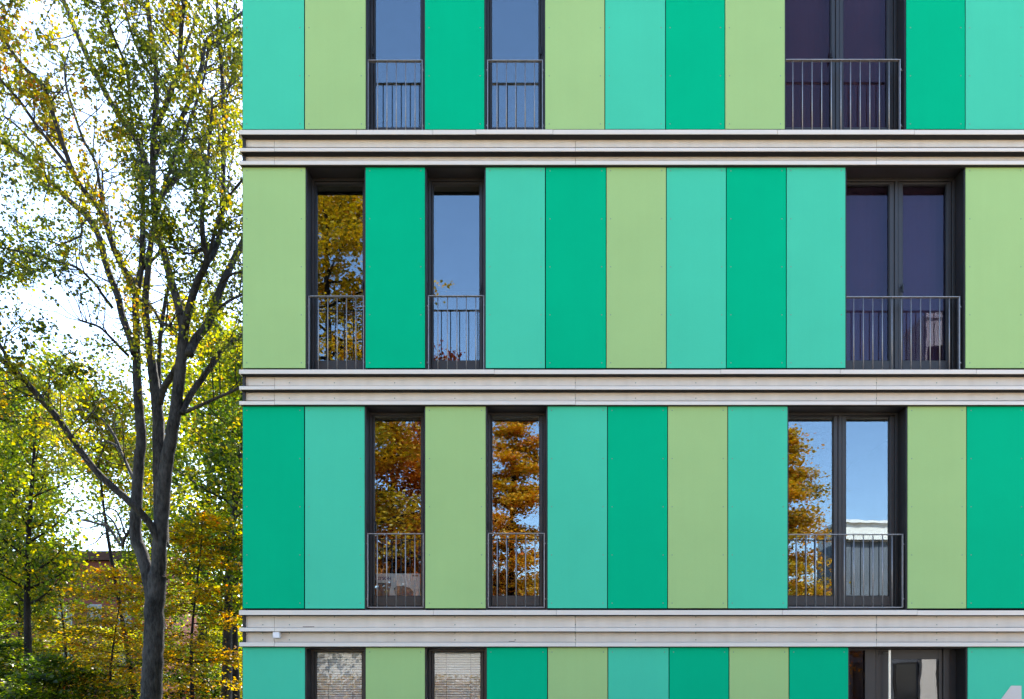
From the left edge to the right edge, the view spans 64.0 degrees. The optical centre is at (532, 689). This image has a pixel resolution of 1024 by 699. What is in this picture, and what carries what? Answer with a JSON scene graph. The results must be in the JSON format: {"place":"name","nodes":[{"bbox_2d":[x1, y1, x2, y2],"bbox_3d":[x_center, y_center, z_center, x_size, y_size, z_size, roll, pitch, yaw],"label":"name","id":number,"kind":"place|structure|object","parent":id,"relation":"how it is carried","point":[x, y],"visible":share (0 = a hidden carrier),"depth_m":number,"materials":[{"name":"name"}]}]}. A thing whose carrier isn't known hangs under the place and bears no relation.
{"place":"outdoors","nodes":[
{"label":"outdoors","id":0,"kind":"place"},
{"bbox_2d":[0,551,197,698],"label":"brick building","id":1,"kind":"structure","parent":0,"point":[103,559],"depth_m":58.00,"materials":[{"name":"brick"}]},
{"bbox_2d":[58,606,71,627],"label":"window","id":2,"kind":"structure","parent":1,"relation":"in","point":[70,622],"depth_m":57.93,"materials":[{"name":"grey glass"}]},
{"bbox_2d":[87,604,101,626],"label":"window","id":3,"kind":"structure","parent":1,"relation":"in","point":[91,605],"depth_m":57.93,"materials":[{"name":"grey glass"}]},
{"bbox_2d":[117,604,131,625],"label":"window","id":4,"kind":"structure","parent":1,"relation":"in","point":[122,604],"depth_m":57.93,"materials":[{"name":"grey glass"}]},
{"bbox_2d":[0,0,241,624],"label":"sky","id":5,"kind":"structure","parent":0,"point":[34,8],"materials":[{"name":"white"}]},
{"label":"ground","id":6,"kind":"structure","parent":0,"visible":0},
{"bbox_2d":[0,636,49,694],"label":"bush","id":7,"kind":"object","parent":6,"relation":"on","point":[7,649],"visible":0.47,"depth_m":27.46,"materials":[{"name":"green plant"}]},
{"bbox_2d":[0,620,75,689],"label":"bush","id":8,"kind":"object","parent":6,"relation":"on","point":[34,642],"visible":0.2,"depth_m":31.91,"materials":[{"name":"green plant"}]},
{"bbox_2d":[0,415,91,685],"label":"woodland tree","id":9,"kind":"object","parent":6,"relation":"on","point":[7,621],"visible":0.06,"depth_m":43.95,"materials":[{"name":"green plant"}]},
{"bbox_2d":[0,372,92,655],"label":"woodland tree","id":10,"kind":"object","parent":6,"relation":"on","point":[17,456],"visible":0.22,"depth_m":37.60,"materials":[{"name":"green plant"}]},
{"bbox_2d":[0,335,129,692],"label":"woodland tree","id":11,"kind":"object","parent":6,"relation":"on","point":[25,584],"visible":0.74,"depth_m":27.91,"materials":[{"name":"green plant"}]},
{"bbox_2d":[0,539,136,698],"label":"beech sapling","id":12,"kind":"object","parent":6,"relation":"on","point":[49,633],"visible":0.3,"depth_m":30.59,"materials":[{"name":"yellow plant"}]},
{"bbox_2d":[0,615,136,698],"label":"bush","id":13,"kind":"object","parent":6,"relation":"on","point":[59,638],"visible":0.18,"depth_m":35.79,"materials":[{"name":"green plant"}]},
{"bbox_2d":[0,651,140,698],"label":"bush","id":14,"kind":"object","parent":6,"relation":"on","point":[35,678],"visible":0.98,"depth_m":23.61,"materials":[{"name":"green plant"}]},
{"bbox_2d":[25,347,152,698],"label":"woodland tree","id":15,"kind":"object","parent":6,"relation":"on","point":[108,448],"visible":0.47,"depth_m":33.53,"materials":[{"name":"green plant"}]},
{"bbox_2d":[31,565,189,698],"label":"beech sapling","id":16,"kind":"object","parent":6,"relation":"on","point":[113,588],"visible":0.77,"depth_m":24.68,"materials":[{"name":"yellow plant"}]},
{"bbox_2d":[0,0,241,698],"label":"maple tree","id":17,"kind":"object","parent":6,"relation":"on","point":[143,171],"visible":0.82,"depth_m":17.49,"materials":[{"name":"green plant"}]},
{"bbox_2d":[70,625,187,698],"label":"bush","id":18,"kind":"object","parent":6,"relation":"on","point":[118,644],"visible":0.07,"depth_m":37.22,"materials":[{"name":"yellow plant"}]},
{"bbox_2d":[71,399,216,638],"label":"woodland tree","id":19,"kind":"object","parent":6,"relation":"on","point":[129,545],"visible":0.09,"depth_m":45.06,"materials":[{"name":"green plant"}]},
{"bbox_2d":[112,635,241,698],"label":"bush","id":20,"kind":"object","parent":6,"relation":"on","point":[170,678],"visible":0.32,"depth_m":33.74,"materials":[{"name":"green plant"}]},
{"bbox_2d":[115,507,241,698],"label":"beech sapling","id":21,"kind":"object","parent":6,"relation":"on","point":[190,534],"visible":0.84,"depth_m":23.93,"materials":[{"name":"yellow plant"}]},
{"bbox_2d":[116,282,241,698],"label":"woodland tree","id":22,"kind":"object","parent":6,"relation":"on","point":[166,366],"visible":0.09,"depth_m":39.12,"materials":[{"name":"green plant"}]},
{"bbox_2d":[125,318,241,698],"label":"woodland tree","id":23,"kind":"object","parent":6,"relation":"on","point":[233,499],"visible":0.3,"depth_m":25.29,"materials":[{"name":"green plant"}]},
{"bbox_2d":[148,315,241,698],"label":"woodland tree","id":24,"kind":"object","parent":6,"relation":"on","point":[235,672],"visible":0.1,"depth_m":30.28,"materials":[{"name":"green plant"}]},
{"bbox_2d":[163,615,241,698],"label":"bush","id":25,"kind":"object","parent":6,"relation":"on","point":[219,634],"visible":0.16,"depth_m":37.63,"materials":[{"name":"yellow plant"}]},
{"bbox_2d":[198,604,241,698],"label":"woodland","id":26,"kind":"object","parent":6,"relation":"on","point":[239,650],"visible":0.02,"depth_m":71.44,"materials":[{"name":"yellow plant"}]},
{"bbox_2d":[239,0,1023,698],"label":"apartment building","id":27,"kind":"structure","parent":6,"relation":"on","point":[633,348],"depth_m":10.00,"materials":[{"name":"green laminate"}]},
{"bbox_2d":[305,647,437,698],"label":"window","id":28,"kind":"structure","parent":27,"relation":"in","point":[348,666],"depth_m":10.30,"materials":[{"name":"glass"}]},
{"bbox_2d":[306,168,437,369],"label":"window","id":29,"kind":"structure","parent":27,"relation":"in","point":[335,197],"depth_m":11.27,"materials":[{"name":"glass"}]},
{"bbox_2d":[366,0,424,129],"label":"window","id":30,"kind":"structure","parent":27,"relation":"in","point":[370,4],"depth_m":10.22,"materials":[{"name":"black plastic"}]},
{"bbox_2d":[365,407,425,609],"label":"window","id":31,"kind":"structure","parent":27,"relation":"in","point":[394,436],"depth_m":12.39,"materials":[{"name":"glass"}]},
{"bbox_2d":[376,573,420,595],"bbox_3d":[-1.700,-1.238,10.493,0.557,0.454,0.254,0,0,0],"label":"cardboard box","id":32,"kind":"object","parent":27,"relation":"in","point":[391,584],"visible":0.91,"depth_m":10.37,"materials":[{"name":"beige cardboard"}]},
{"bbox_2d":[425,168,485,369],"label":"window","id":33,"kind":"structure","parent":27,"relation":"in","point":[455,198],"depth_m":11.29,"materials":[{"name":"blue glass"}]},
{"bbox_2d":[425,647,486,698],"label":"window","id":34,"kind":"structure","parent":27,"relation":"in","point":[462,671],"depth_m":10.30,"materials":[{"name":"glass"}]},
{"bbox_2d":[484,0,544,129],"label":"window","id":35,"kind":"structure","parent":27,"relation":"in","point":[487,3],"depth_m":10.23,"materials":[{"name":"black plastic"}]},
{"bbox_2d":[486,407,546,609],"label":"window","id":36,"kind":"structure","parent":27,"relation":"in","point":[516,437],"depth_m":12.82,"materials":[{"name":"glass"}]},
{"bbox_2d":[783,0,905,129],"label":"window","id":37,"kind":"structure","parent":27,"relation":"in","point":[814,29],"depth_m":10.43,"materials":[{"name":"black glass"}]},
{"bbox_2d":[785,407,906,609],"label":"window","id":38,"kind":"structure","parent":27,"relation":"in","point":[847,466],"depth_m":11.91,"materials":[{"name":"black glass"}]},
{"bbox_2d":[842,168,964,369],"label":"window","id":39,"kind":"structure","parent":27,"relation":"in","point":[905,227],"depth_m":10.43,"materials":[{"name":"black glass"}]},
{"bbox_2d":[845,647,966,698],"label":"window","id":40,"kind":"structure","parent":27,"relation":"in","point":[873,672],"depth_m":10.24,"materials":[{"name":"black glass"}]}
]}

